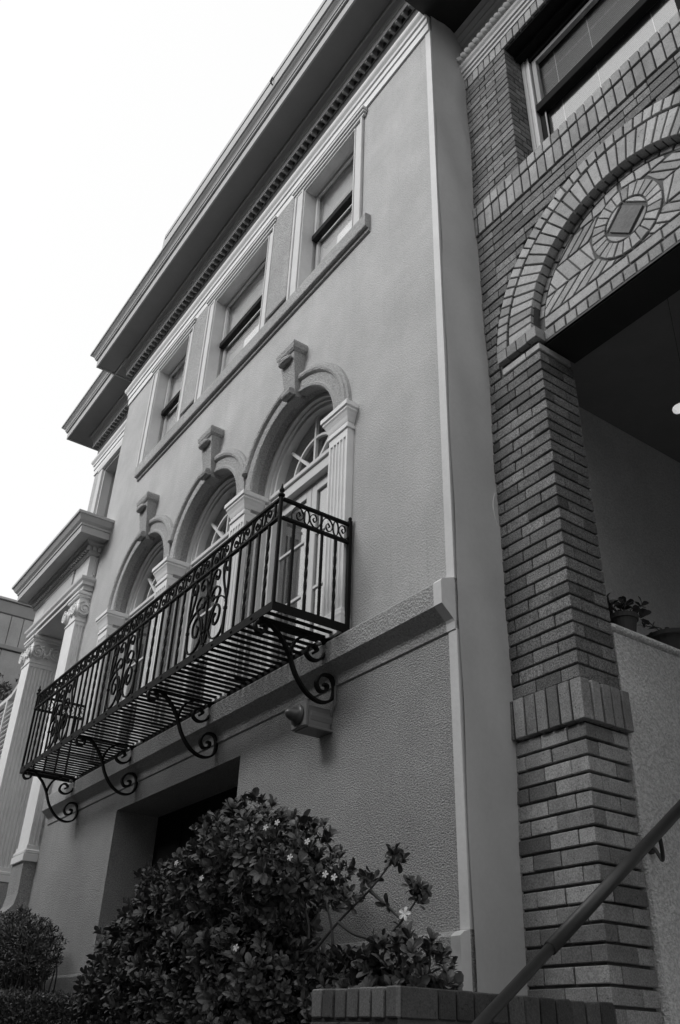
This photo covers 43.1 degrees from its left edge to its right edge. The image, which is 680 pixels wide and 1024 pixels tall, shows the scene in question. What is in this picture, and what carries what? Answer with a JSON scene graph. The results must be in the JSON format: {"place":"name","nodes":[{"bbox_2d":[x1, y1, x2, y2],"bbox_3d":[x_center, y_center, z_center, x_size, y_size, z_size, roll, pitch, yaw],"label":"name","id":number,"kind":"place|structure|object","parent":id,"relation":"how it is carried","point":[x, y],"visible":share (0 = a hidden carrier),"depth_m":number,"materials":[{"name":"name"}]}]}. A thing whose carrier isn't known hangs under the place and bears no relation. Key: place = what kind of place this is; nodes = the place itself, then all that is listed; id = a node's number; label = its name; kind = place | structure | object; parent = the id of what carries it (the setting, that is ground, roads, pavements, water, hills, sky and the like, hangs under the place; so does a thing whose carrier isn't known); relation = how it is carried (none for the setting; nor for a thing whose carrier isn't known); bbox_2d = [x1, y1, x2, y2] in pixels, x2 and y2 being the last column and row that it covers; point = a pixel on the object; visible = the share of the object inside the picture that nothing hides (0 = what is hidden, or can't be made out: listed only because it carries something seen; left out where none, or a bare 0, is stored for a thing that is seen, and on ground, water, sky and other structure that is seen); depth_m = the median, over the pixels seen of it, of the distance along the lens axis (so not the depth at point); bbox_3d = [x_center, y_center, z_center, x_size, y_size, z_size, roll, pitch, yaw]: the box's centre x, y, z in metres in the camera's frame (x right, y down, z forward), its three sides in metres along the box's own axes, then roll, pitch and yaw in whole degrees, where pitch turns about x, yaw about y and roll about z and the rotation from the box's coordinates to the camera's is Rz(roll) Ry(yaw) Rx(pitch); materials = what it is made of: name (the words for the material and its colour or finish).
{"place":"outdoors","nodes":[
{"label":"outdoors","id":0,"kind":"place"},
{"bbox_2d":[0,0,322,599],"label":"sky","id":1,"kind":"structure","parent":0,"point":[114,113],"materials":[{"name":"white"}]},
{"label":"road","id":2,"kind":"structure","parent":0,"visible":0},
{"bbox_2d":[23,0,529,1023],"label":"stucco house","id":3,"kind":"structure","parent":2,"relation":"on","point":[299,316],"depth_m":7.34,"materials":[{"name":"paint"}]},
{"bbox_2d":[0,509,114,973],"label":"entrance portico","id":4,"kind":"structure","parent":3,"relation":"attached to","point":[53,585],"depth_m":11.33,"materials":[{"name":"white paint"}]},
{"bbox_2d":[0,684,17,757],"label":"slatted screen","id":5,"kind":"object","parent":4,"relation":"attached to","point":[7,704],"visible":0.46,"depth_m":12.51,"materials":[{"name":"white wood"}]},
{"bbox_2d":[91,439,122,517],"bbox_3d":[-3.402,-0.340,13.134,0.225,1.660,1.700,22,-37,-28],"label":"wing window","id":6,"kind":"structure","parent":3,"relation":"in","point":[103,482],"depth_m":13.70,"materials":[{"name":"white wood"}]},
{"bbox_2d":[101,539,163,758],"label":"french window","id":7,"kind":"structure","parent":3,"relation":"in","point":[140,596],"depth_m":9.99,"materials":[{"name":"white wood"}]},
{"bbox_2d":[136,317,196,466],"bbox_3d":[-2.176,-1.498,11.219,0.262,1.682,1.310,22,-37,-28],"label":"sash window","id":8,"kind":"structure","parent":3,"relation":"in","point":[163,372],"depth_m":11.50,"materials":[{"name":"white wood"}]},
{"bbox_2d":[19,484,352,822],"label":"iron balcony","id":9,"kind":"structure","parent":3,"relation":"attached to","point":[258,617],"depth_m":6.60,"materials":[{"name":"black metal"}]},
{"bbox_2d":[152,786,237,908],"bbox_3d":[-1.093,3.803,6.503,0.065,3.360,2.420,22,-37,-28],"label":"garage door","id":10,"kind":"structure","parent":3,"relation":"in","point":[173,832],"depth_m":7.68,"materials":[{"name":"paint"}]},
{"bbox_2d":[164,475,235,724],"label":"french window","id":11,"kind":"structure","parent":3,"relation":"in","point":[211,530],"depth_m":8.75,"materials":[{"name":"white wood"}]},
{"bbox_2d":[194,216,276,401],"bbox_3d":[-0.841,-2.257,10.182,0.965,2.754,1.660,22,-37,-28],"label":"sash window","id":12,"kind":"structure","parent":3,"relation":"in","point":[259,254],"depth_m":10.25,"materials":[{"name":"white wood"}]},
{"bbox_2d":[247,392,332,678],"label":"french window","id":13,"kind":"structure","parent":3,"relation":"in","point":[299,463],"depth_m":7.48,"materials":[{"name":"white wood"}]},
{"bbox_2d":[285,686,336,737],"bbox_3d":[-0.203,1.243,5.481,0.311,0.295,0.196,22,-37,-28],"label":"wall light","id":14,"kind":"object","parent":3,"relation":"attached to","point":[305,717],"visible":1,"depth_m":5.42,"materials":[{"name":"grey metal"}]},
{"bbox_2d":[286,105,366,299],"bbox_3d":[0.221,-3.028,8.884,0.965,2.754,1.310,22,-37,-28],"label":"sash window","id":15,"kind":"structure","parent":3,"relation":"in","point":[348,145],"depth_m":8.88,"materials":[{"name":"white wood"}]},
{"bbox_2d":[493,493,497,524],"bbox_3d":[0.969,-0.022,5.392,0.011,0.243,0.036,-26,-41,37],"label":"cable","id":16,"kind":"object","parent":3,"relation":"attached to","point":[493,508],"visible":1,"depth_m":5.37,"materials":[{"name":"white"}]},
{"bbox_2d":[310,985,616,1023],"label":"brick planter","id":17,"kind":"object","parent":2,"relation":"on","point":[395,1004],"visible":0.94,"depth_m":3.24,"materials":[{"name":"grey brick"}]},
{"bbox_2d":[278,921,463,1023],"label":"shrub","id":18,"kind":"object","parent":17,"relation":"on","point":[366,964],"visible":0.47,"depth_m":3.75,"materials":[{"name":"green plant"}]},
{"bbox_2d":[405,0,679,1023],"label":"brick house","id":19,"kind":"structure","parent":2,"relation":"on","point":[573,110],"depth_m":5.46,"materials":[{"name":"brick"}]},
{"bbox_2d":[471,800,679,1023],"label":"handrail","id":20,"kind":"object","parent":19,"relation":"attached to","point":[570,926],"visible":1,"depth_m":3.52,"materials":[{"name":"metal"}]},
{"bbox_2d":[505,0,679,151],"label":"window","id":21,"kind":"structure","parent":19,"relation":"in","point":[570,48],"depth_m":6.91,"materials":[{"name":"white wood"}]},
{"bbox_2d":[606,593,650,631],"bbox_3d":[1.667,0.623,5.095,0.350,0.303,0.245,4,-32,-2],"label":"flower pot","id":22,"kind":"object","parent":19,"relation":"on","point":[626,618],"visible":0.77,"depth_m":5.04,"materials":[{"name":"ceramic"}]},
{"bbox_2d":[641,618,679,648],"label":"flower pot","id":23,"kind":"object","parent":19,"relation":"on","point":[669,636],"visible":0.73,"depth_m":5.16,"materials":[{"name":"ceramic"}]},
{"bbox_2d":[667,298,679,413],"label":"pendant light","id":24,"kind":"object","parent":19,"relation":"hanging from","point":[676,409],"visible":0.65,"depth_m":5.20,"materials":[{"name":"metal"}]},
{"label":"pavement","id":25,"kind":"structure","parent":0,"visible":0},
{"bbox_2d":[0,596,35,712],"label":"metal clad building","id":26,"kind":"structure","parent":25,"relation":"on","point":[16,620],"depth_m":20.36,"materials":[{"name":"paint"}]},
{"bbox_2d":[0,673,18,700],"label":"rooftop plants","id":27,"kind":"object","parent":26,"relation":"on","point":[5,685],"visible":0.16,"depth_m":19.39,"materials":[{"name":"plant"}]},
{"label":"garden bed","id":28,"kind":"structure","parent":0,"visible":0},
{"bbox_2d":[0,904,67,999],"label":"shrub","id":29,"kind":"object","parent":28,"relation":"on","point":[20,957],"visible":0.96,"depth_m":7.23,"materials":[{"name":"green plant"}]},
{"bbox_2d":[0,986,86,1023],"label":"clipped hedge","id":30,"kind":"object","parent":28,"relation":"on","point":[49,1008],"visible":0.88,"depth_m":6.75,"materials":[{"name":"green plant"}]},
{"bbox_2d":[65,787,432,1023],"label":"flowering shrub","id":31,"kind":"object","parent":28,"relation":"on","point":[190,954],"visible":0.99,"depth_m":4.43,"materials":[{"name":"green plant"}]}
]}

